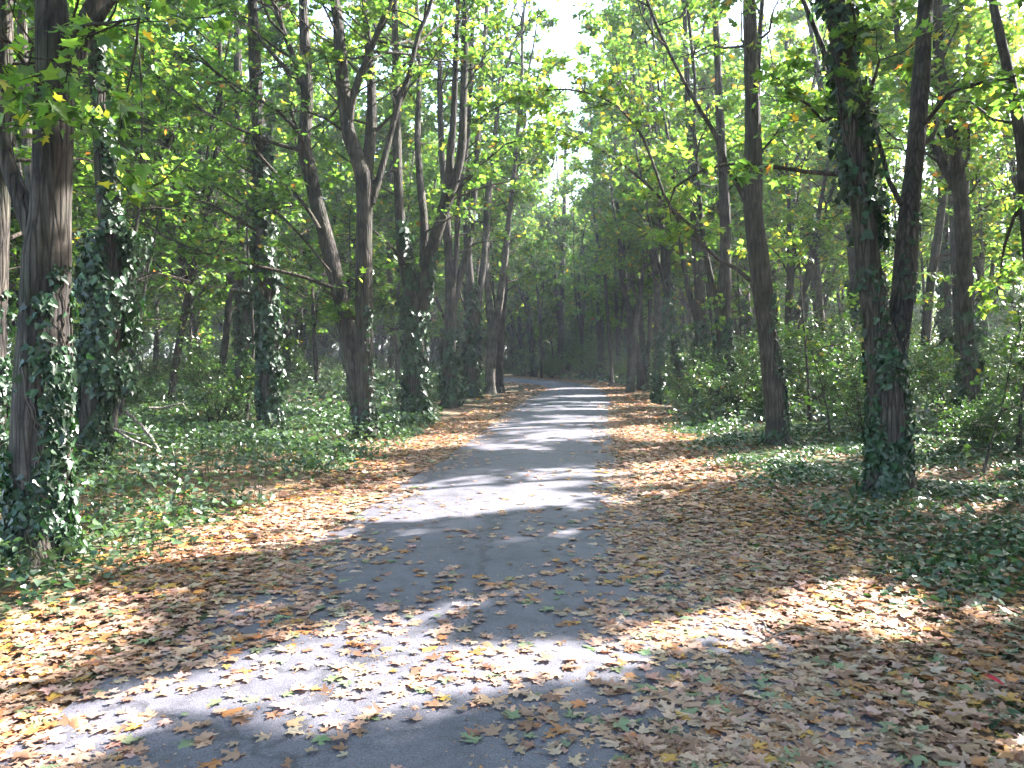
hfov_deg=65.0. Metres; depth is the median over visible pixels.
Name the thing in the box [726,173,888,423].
understory tree
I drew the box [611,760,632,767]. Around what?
fallen leaf
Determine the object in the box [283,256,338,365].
forest tree
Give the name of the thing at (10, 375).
shrub
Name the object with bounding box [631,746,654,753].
fallen leaf
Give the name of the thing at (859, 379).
shrub
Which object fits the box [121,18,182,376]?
forest tree
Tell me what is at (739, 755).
fallen leaf
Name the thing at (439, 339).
forest tree
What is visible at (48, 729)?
fallen leaf
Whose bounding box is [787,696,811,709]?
fallen leaf
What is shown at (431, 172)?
forest tree
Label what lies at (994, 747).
fallen leaf
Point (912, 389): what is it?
shrub
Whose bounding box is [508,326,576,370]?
shrub
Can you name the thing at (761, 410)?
shrub
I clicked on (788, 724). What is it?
fallen leaf
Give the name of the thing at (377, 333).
forest tree
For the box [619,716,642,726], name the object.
fallen leaf
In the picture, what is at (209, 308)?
forest tree
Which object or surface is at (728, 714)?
fallen leaf
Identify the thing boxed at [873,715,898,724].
fallen leaf
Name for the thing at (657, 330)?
maple tree
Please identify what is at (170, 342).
forest tree
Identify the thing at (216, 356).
shrub
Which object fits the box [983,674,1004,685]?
red leaf
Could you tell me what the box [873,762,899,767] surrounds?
fallen leaf
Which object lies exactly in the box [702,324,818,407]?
shrub
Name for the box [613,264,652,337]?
forest tree
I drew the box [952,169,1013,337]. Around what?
forest tree
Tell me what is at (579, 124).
forest tree
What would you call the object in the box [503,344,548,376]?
shrub
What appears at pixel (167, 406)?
dead branch
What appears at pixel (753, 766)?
fallen leaf
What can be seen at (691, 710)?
fallen leaf
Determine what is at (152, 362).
shrub
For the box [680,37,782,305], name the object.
forest tree
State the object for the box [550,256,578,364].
forest tree
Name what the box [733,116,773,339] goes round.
forest tree
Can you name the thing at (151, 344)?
shrub
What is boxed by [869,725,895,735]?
fallen leaf
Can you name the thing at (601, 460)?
fallen twigs
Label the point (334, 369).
shrub
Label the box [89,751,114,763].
fallen leaf
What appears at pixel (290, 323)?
forest tree
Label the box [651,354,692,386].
shrub
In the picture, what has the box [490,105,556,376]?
forest tree
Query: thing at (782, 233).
forest tree
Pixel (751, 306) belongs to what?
forest tree
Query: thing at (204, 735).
fallen leaf
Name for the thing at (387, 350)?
shrub
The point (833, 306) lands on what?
forest tree
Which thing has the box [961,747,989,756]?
fallen leaf
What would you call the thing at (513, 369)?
shrub
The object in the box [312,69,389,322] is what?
forest tree
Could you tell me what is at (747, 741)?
fallen leaf
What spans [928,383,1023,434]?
shrub
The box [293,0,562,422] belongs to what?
ivy tree
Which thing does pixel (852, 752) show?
fallen leaf
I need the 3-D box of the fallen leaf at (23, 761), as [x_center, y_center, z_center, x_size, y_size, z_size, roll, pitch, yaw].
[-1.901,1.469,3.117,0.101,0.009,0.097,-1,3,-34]
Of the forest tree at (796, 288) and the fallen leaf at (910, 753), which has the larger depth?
the forest tree at (796, 288)
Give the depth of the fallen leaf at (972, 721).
3.45 m
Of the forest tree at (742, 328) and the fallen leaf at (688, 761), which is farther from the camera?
the forest tree at (742, 328)
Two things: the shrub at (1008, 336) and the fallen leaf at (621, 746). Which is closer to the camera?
the fallen leaf at (621, 746)
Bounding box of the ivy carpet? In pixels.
[653,410,1023,766]
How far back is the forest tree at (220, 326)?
83.40 m
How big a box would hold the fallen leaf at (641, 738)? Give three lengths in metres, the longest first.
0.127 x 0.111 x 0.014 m
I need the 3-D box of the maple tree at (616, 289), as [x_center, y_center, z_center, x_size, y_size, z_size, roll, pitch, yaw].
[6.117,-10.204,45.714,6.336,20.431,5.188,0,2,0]
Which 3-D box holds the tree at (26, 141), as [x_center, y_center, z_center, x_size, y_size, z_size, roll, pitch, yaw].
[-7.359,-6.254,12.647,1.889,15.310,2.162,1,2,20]
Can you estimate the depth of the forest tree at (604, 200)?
35.08 m
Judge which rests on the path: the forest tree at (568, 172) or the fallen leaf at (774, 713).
the fallen leaf at (774, 713)
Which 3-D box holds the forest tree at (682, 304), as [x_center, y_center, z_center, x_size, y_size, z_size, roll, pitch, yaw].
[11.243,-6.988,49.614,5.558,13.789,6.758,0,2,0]
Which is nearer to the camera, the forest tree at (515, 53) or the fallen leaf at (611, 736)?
the fallen leaf at (611, 736)
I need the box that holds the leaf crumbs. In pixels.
[1,440,978,767]
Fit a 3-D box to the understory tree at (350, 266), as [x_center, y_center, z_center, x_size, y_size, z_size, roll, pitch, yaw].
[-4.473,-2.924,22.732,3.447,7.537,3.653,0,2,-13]
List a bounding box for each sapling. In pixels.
[773,283,832,436]
[947,311,1023,475]
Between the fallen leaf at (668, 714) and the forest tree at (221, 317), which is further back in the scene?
the forest tree at (221, 317)
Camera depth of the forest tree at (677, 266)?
36.23 m
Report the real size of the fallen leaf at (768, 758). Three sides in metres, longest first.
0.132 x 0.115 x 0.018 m
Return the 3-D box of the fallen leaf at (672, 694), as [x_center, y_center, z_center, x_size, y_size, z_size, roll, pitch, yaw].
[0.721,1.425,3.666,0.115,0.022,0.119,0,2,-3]
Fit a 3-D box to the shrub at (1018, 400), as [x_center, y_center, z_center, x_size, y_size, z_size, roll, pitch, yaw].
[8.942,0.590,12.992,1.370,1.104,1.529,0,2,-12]
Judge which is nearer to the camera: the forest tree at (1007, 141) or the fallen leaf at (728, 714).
the fallen leaf at (728, 714)
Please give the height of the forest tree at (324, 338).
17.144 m
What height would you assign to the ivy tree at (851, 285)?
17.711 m
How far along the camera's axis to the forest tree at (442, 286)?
41.80 m
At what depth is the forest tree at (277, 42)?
30.32 m
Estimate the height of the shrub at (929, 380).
3.295 m
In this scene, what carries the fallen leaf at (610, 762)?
on the path
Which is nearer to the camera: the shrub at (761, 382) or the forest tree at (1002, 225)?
the shrub at (761, 382)
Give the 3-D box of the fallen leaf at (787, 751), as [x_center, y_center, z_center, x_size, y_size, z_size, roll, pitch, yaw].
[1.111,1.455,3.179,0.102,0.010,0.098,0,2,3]
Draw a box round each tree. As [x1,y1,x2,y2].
[0,0,187,466]
[0,0,236,569]
[0,26,82,445]
[4,1,198,477]
[8,281,17,359]
[9,0,117,306]
[9,0,153,315]
[9,2,270,448]
[9,3,120,289]
[12,0,75,18]
[15,0,93,192]
[72,1,183,326]
[72,82,217,429]
[74,1,211,362]
[74,54,167,320]
[75,0,310,407]
[84,0,509,441]
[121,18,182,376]
[121,76,244,368]
[124,0,354,433]
[133,264,184,367]
[140,8,213,373]
[140,302,159,354]
[151,329,176,363]
[152,0,319,392]
[157,87,233,359]
[159,149,179,361]
[160,264,224,364]
[174,225,226,357]
[182,211,231,345]
[183,0,319,403]
[183,1,319,348]
[184,51,306,331]
[188,81,326,424]
[194,300,225,358]
[198,18,320,342]
[204,193,253,355]
[214,47,361,361]
[215,300,232,354]
[220,118,296,302]
[242,58,328,364]
[251,0,406,395]
[253,70,355,385]
[281,301,310,364]
[282,1,413,360]
[283,63,383,375]
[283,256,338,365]
[291,307,335,369]
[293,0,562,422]
[293,164,402,406]
[306,245,354,369]
[308,331,337,358]
[309,157,384,363]
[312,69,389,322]
[316,0,454,396]
[318,333,338,364]
[325,176,355,368]
[331,93,438,374]
[351,0,480,330]
[372,0,531,408]
[372,205,398,369]
[373,254,396,370]
[377,90,457,319]
[383,96,476,339]
[398,189,462,373]
[406,46,531,371]
[411,117,474,369]
[421,0,546,398]
[433,158,462,370]
[437,171,505,329]
[439,0,576,392]
[450,50,545,387]
[452,0,580,394]
[457,241,495,356]
[457,319,482,345]
[463,330,487,365]
[464,0,828,448]
[474,161,558,370]
[474,162,570,375]
[476,187,514,325]
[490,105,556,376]
[501,123,570,377]
[505,212,533,359]
[512,198,571,373]
[521,83,594,374]
[522,201,573,368]
[534,303,571,368]
[546,130,611,378]
[548,117,612,371]
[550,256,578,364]
[563,37,625,380]
[564,118,627,386]
[564,203,595,337]
[564,216,606,342]
[564,285,589,369]
[566,12,636,377]
[569,0,718,391]
[571,0,719,404]
[573,109,646,348]
[574,43,692,390]
[585,0,684,387]
[586,0,676,392]
[586,172,652,352]
[589,19,687,383]
[591,40,730,306]
[599,0,742,409]
[601,0,700,387]
[611,302,647,345]
[612,73,674,381]
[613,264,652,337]
[629,0,808,411]
[632,72,744,361]
[638,27,732,353]
[642,0,828,341]
[650,87,697,356]
[657,0,775,372]
[664,0,1023,500]
[671,181,803,352]
[671,207,705,365]
[673,293,685,354]
[676,0,827,352]
[676,277,693,351]
[677,308,714,347]
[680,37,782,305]
[715,0,908,400]
[715,82,775,307]
[723,75,809,282]
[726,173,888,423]
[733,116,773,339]
[735,283,779,337]
[740,183,802,307]
[742,286,753,341]
[760,2,846,361]
[761,46,840,361]
[761,71,821,282]
[763,122,847,355]
[764,15,903,356]
[764,123,812,346]
[777,142,894,340]
[777,303,827,353]
[793,80,831,328]
[796,180,955,379]
[799,0,907,392]
[801,17,891,364]
[801,290,849,352]
[802,137,905,343]
[804,143,900,333]
[812,56,924,297]
[819,0,1023,429]
[820,46,923,307]
[820,264,850,331]
[822,0,943,268]
[822,26,931,304]
[834,3,964,289]
[873,3,1005,339]
[879,3,1021,359]
[883,17,1020,388]
[897,3,1020,394]
[904,16,1023,348]
[910,228,939,343]
[919,8,1023,386]
[930,0,1023,319]
[935,186,1023,369]
[942,195,1023,446]
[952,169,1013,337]
[956,0,1023,257]
[972,0,1023,122]
[973,215,1023,357]
[974,232,1023,349]
[984,219,1021,251]
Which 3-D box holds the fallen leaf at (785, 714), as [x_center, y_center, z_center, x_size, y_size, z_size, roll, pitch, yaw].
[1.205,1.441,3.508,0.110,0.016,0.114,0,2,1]
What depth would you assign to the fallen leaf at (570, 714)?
3.48 m
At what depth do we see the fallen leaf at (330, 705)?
3.58 m
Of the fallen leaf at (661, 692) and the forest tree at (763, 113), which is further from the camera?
the forest tree at (763, 113)
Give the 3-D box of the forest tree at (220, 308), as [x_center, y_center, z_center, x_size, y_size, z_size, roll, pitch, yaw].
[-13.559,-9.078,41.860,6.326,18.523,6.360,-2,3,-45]
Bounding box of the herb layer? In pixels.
[8,365,495,414]
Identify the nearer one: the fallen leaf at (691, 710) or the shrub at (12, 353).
the fallen leaf at (691, 710)
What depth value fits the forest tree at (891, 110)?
27.13 m
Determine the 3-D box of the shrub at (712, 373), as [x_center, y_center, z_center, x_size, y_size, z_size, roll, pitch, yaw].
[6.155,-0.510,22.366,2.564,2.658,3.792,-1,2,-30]
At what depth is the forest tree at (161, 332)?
76.30 m
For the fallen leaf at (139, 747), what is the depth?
3.22 m
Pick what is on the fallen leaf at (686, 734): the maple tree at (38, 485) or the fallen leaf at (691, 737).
the fallen leaf at (691, 737)
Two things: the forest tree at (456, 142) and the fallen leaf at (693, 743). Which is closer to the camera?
the fallen leaf at (693, 743)
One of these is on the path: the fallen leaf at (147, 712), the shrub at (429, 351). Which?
the fallen leaf at (147, 712)
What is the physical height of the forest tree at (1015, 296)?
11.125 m
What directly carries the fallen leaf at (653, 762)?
on the path
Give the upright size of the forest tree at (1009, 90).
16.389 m
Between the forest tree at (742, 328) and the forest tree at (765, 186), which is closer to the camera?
the forest tree at (765, 186)
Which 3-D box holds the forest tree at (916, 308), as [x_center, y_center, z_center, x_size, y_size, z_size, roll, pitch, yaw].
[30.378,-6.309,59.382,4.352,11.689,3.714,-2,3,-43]
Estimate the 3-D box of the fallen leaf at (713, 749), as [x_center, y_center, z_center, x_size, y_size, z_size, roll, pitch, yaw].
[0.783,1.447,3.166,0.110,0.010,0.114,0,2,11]
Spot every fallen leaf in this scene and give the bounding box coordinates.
[8,754,35,767]
[16,723,45,735]
[30,725,56,739]
[39,763,61,767]
[55,751,81,766]
[68,752,92,764]
[76,716,88,727]
[89,721,111,733]
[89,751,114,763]
[89,759,104,767]
[92,751,118,761]
[103,760,123,767]
[121,750,149,758]
[122,740,148,752]
[132,707,159,720]
[135,759,165,767]
[174,739,201,748]
[193,730,218,744]
[196,756,225,767]
[215,707,244,716]
[219,747,248,761]
[228,712,255,724]
[279,757,294,767]
[321,699,337,711]
[355,706,383,719]
[459,731,485,743]
[479,723,504,737]
[497,708,521,720]
[507,688,529,696]
[515,720,538,731]
[518,703,540,715]
[538,712,560,723]
[541,762,559,767]
[548,721,574,734]
[559,725,583,738]
[564,708,583,717]
[590,724,613,735]
[597,720,621,730]
[597,736,625,746]
[600,730,626,742]
[601,759,615,767]
[605,754,632,767]
[610,717,635,731]
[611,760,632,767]
[614,743,642,755]
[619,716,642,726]
[619,735,645,749]
[627,755,650,767]
[630,734,653,746]
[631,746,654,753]
[636,734,659,747]
[647,688,668,698]
[650,737,669,745]
[651,758,667,767]
[652,699,675,712]
[653,734,680,745]
[659,741,681,753]
[660,750,679,761]
[662,690,677,701]
[662,707,685,720]
[662,721,683,731]
[672,707,698,716]
[673,707,701,718]
[674,700,702,710]
[674,710,692,719]
[679,731,705,743]
[680,760,703,767]
[683,737,707,753]
[686,732,705,745]
[690,711,709,721]
[695,751,719,763]
[699,744,723,756]
[700,720,723,729]
[705,702,726,712]
[708,750,733,760]
[709,711,733,719]
[716,750,734,763]
[719,706,743,716]
[723,709,743,716]
[724,722,745,729]
[725,759,760,767]
[731,748,753,764]
[738,742,751,753]
[740,732,764,739]
[743,716,757,724]
[744,735,769,750]
[744,751,767,766]
[748,724,761,732]
[758,752,778,763]
[759,730,791,739]
[765,709,790,718]
[768,718,800,728]
[770,732,785,741]
[773,708,799,718]
[774,719,798,730]
[783,745,799,757]
[786,760,815,767]
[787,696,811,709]
[787,742,812,752]
[787,753,820,766]
[792,737,822,752]
[795,706,821,715]
[797,729,817,737]
[797,738,822,751]
[815,754,841,767]
[817,718,836,727]
[821,749,848,759]
[825,739,848,752]
[836,728,861,739]
[836,762,860,767]
[838,756,862,767]
[844,745,870,758]
[849,726,879,741]
[851,717,875,729]
[854,738,876,745]
[859,705,882,717]
[867,747,890,759]
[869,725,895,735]
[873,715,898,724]
[873,721,901,733]
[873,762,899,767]
[875,732,899,743]
[882,706,908,717]
[890,735,919,749]
[897,744,926,764]
[899,753,931,767]
[904,688,930,700]
[923,751,943,761]
[926,729,946,739]
[935,746,965,759]
[939,729,968,747]
[939,749,965,763]
[945,700,972,709]
[947,731,971,743]
[959,694,984,706]
[961,717,989,729]
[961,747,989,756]
[967,739,999,749]
[979,736,1002,745]
[987,754,1006,767]
[993,700,1015,713]
[997,721,1017,729]
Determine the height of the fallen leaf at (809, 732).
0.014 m
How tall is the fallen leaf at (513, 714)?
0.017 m
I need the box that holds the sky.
[7,0,1023,355]
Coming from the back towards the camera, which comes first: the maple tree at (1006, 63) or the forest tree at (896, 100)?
the forest tree at (896, 100)
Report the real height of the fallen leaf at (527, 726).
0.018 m
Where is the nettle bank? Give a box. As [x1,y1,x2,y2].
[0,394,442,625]
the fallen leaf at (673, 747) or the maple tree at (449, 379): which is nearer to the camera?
the fallen leaf at (673, 747)
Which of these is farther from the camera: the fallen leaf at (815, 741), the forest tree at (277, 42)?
the forest tree at (277, 42)
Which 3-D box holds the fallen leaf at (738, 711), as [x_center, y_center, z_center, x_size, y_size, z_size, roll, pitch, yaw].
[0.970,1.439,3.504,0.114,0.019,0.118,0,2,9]
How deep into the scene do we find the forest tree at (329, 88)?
40.30 m
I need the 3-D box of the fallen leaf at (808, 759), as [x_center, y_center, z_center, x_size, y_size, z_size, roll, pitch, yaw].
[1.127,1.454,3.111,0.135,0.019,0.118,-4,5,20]
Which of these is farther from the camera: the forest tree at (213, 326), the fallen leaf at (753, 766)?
the forest tree at (213, 326)
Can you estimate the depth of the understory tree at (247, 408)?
18.57 m
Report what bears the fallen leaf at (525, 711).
on the path
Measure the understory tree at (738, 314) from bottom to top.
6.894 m
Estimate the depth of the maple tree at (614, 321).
42.56 m
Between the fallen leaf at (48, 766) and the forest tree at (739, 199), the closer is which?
the fallen leaf at (48, 766)
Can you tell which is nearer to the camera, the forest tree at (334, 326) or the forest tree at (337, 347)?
the forest tree at (334, 326)
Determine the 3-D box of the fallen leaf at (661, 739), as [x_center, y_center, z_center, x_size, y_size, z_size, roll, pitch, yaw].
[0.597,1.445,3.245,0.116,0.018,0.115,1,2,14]
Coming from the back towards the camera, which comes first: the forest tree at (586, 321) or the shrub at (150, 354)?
the forest tree at (586, 321)
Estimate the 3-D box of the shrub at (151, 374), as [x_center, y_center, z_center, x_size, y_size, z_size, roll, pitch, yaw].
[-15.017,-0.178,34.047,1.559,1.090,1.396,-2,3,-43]
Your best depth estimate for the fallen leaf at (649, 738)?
3.24 m
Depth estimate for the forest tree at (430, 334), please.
62.90 m
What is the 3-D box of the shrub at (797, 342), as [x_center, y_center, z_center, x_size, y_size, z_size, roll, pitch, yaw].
[9.399,-0.955,23.047,4.806,3.225,3.728,0,2,3]
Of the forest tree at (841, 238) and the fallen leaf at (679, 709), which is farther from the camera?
the forest tree at (841, 238)
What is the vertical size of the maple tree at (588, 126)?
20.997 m
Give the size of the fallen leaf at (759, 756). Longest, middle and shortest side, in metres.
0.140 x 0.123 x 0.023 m
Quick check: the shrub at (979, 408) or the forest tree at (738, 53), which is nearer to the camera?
the shrub at (979, 408)
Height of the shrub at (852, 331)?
2.676 m
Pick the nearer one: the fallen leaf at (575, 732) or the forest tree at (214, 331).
the fallen leaf at (575, 732)
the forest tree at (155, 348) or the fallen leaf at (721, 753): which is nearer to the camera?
the fallen leaf at (721, 753)
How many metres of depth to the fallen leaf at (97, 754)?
3.16 m
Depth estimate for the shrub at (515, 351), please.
66.70 m
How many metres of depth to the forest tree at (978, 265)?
29.75 m
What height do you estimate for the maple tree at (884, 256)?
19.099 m
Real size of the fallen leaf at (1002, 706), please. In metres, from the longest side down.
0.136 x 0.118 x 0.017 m
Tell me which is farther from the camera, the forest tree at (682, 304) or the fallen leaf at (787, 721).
the forest tree at (682, 304)
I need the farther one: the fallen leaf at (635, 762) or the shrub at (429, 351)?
the shrub at (429, 351)
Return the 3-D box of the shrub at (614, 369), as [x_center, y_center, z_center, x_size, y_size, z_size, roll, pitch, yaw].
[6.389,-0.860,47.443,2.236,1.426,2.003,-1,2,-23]
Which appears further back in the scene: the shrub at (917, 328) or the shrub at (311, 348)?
the shrub at (311, 348)
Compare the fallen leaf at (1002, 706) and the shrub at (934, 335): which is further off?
the shrub at (934, 335)
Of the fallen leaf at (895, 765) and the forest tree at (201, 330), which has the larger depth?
the forest tree at (201, 330)
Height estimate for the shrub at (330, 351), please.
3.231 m
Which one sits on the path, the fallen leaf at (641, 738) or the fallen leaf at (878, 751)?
the fallen leaf at (878, 751)
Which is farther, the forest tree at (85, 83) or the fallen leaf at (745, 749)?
the forest tree at (85, 83)
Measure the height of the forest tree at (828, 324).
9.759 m
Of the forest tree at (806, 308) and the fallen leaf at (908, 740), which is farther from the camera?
the forest tree at (806, 308)
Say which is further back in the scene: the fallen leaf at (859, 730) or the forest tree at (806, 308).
the forest tree at (806, 308)
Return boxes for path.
[0,377,920,767]
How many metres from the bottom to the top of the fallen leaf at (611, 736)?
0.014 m
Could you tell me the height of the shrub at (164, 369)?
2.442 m
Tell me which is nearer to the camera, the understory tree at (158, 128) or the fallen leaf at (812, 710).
the fallen leaf at (812, 710)
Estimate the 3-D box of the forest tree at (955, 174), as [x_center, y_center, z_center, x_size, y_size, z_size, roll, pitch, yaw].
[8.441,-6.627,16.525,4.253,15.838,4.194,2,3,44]
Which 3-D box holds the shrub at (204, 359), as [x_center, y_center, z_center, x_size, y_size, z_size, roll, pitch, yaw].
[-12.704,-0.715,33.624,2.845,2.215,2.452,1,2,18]
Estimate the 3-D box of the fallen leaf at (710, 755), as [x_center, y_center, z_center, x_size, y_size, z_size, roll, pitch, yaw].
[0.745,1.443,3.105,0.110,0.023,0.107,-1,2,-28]
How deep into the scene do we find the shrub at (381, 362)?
63.50 m
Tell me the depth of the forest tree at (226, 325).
30.78 m
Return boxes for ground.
[0,356,1023,767]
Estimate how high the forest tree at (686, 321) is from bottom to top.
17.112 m
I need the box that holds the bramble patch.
[560,372,1023,431]
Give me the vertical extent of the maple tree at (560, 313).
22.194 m
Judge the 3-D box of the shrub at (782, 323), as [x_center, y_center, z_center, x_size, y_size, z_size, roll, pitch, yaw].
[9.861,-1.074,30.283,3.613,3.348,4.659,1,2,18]
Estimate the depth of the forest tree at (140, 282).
36.65 m
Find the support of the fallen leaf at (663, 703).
on the path
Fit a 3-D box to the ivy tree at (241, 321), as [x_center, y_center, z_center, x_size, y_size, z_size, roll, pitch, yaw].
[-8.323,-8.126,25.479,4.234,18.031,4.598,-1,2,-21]
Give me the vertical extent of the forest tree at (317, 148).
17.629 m
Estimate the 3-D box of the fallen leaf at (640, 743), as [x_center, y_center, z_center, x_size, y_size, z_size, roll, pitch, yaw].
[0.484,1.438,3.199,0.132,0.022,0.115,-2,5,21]
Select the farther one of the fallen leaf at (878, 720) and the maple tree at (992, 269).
the maple tree at (992, 269)
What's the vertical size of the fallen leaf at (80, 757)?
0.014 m
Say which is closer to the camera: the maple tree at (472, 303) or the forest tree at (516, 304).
the maple tree at (472, 303)
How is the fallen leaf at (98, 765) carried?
on the path
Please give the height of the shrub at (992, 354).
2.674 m
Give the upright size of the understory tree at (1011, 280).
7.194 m
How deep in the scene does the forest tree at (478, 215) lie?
35.60 m
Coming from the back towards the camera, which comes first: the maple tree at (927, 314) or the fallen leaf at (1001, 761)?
the maple tree at (927, 314)
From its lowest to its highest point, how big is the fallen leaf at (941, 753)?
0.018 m
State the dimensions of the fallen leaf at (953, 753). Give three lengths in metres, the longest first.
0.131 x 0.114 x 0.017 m
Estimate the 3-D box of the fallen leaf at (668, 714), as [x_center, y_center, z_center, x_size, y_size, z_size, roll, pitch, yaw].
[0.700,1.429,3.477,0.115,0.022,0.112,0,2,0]
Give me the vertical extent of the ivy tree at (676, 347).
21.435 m
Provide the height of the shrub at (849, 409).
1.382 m
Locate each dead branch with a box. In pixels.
[107,421,171,453]
[124,410,178,473]
[149,401,186,409]
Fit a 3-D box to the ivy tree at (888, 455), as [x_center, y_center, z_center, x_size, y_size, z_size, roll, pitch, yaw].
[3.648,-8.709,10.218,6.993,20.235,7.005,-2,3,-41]
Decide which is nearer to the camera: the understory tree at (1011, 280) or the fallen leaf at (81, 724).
the fallen leaf at (81, 724)
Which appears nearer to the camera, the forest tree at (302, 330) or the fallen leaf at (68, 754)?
the fallen leaf at (68, 754)
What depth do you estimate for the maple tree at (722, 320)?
20.02 m
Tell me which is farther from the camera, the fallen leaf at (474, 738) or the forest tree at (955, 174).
the forest tree at (955, 174)
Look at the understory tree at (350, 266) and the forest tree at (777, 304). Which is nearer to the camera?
the understory tree at (350, 266)
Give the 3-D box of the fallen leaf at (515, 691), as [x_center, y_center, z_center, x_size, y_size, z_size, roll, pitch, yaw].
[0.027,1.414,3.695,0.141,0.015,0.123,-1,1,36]
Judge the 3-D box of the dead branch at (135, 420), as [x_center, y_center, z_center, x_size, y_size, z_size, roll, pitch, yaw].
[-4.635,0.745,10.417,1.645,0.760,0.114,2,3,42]
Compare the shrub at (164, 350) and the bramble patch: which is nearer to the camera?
the bramble patch
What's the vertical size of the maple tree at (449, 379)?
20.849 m
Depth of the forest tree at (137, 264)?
28.34 m
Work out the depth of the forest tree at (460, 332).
84.25 m
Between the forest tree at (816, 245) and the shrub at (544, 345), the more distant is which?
the shrub at (544, 345)
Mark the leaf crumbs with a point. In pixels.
(457, 640)
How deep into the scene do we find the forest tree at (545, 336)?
68.10 m
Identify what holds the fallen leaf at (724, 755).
on the path
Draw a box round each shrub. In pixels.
[7,293,174,361]
[7,343,14,363]
[7,354,14,403]
[119,375,167,407]
[124,324,175,365]
[133,357,168,380]
[138,336,214,389]
[141,305,257,428]
[141,338,182,371]
[142,325,192,366]
[143,367,168,388]
[144,358,163,372]
[161,328,232,363]
[179,342,232,384]
[183,365,230,387]
[200,335,255,381]
[211,318,292,353]
[213,366,258,384]
[216,378,248,400]
[279,345,320,362]
[284,346,329,378]
[308,329,337,363]
[318,356,341,371]
[324,366,345,386]
[325,343,339,362]
[330,360,344,370]
[374,339,388,370]
[374,347,401,369]
[379,334,400,365]
[426,342,432,359]
[429,334,485,369]
[429,358,442,374]
[458,348,485,374]
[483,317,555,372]
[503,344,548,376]
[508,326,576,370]
[509,363,527,375]
[533,348,573,378]
[596,352,626,376]
[599,359,626,375]
[649,335,693,380]
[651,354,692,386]
[652,332,762,418]
[663,325,745,413]
[664,374,695,403]
[668,368,692,391]
[684,329,799,398]
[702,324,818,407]
[706,354,797,409]
[715,343,795,401]
[732,326,818,363]
[732,379,820,419]
[734,316,821,359]
[752,316,861,413]
[776,293,919,402]
[784,318,908,404]
[785,317,954,417]
[806,311,951,371]
[807,312,861,398]
[812,369,913,425]
[815,320,920,432]
[907,288,1021,410]
[908,327,985,402]
[912,322,1004,389]
[917,387,1023,447]
[920,250,1023,425]
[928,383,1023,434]
[935,345,1023,404]
[940,358,1023,424]
[985,327,1015,388]
[1007,327,1023,398]
[1014,397,1023,440]
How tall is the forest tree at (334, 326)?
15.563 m
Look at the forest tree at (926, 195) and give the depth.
36.79 m
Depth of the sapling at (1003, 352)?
11.13 m
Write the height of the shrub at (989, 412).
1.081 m
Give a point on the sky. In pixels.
(562, 37)
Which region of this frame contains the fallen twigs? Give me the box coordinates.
[3,402,1017,676]
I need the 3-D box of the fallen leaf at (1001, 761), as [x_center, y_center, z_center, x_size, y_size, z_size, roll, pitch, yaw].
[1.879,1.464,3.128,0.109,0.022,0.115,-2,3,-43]

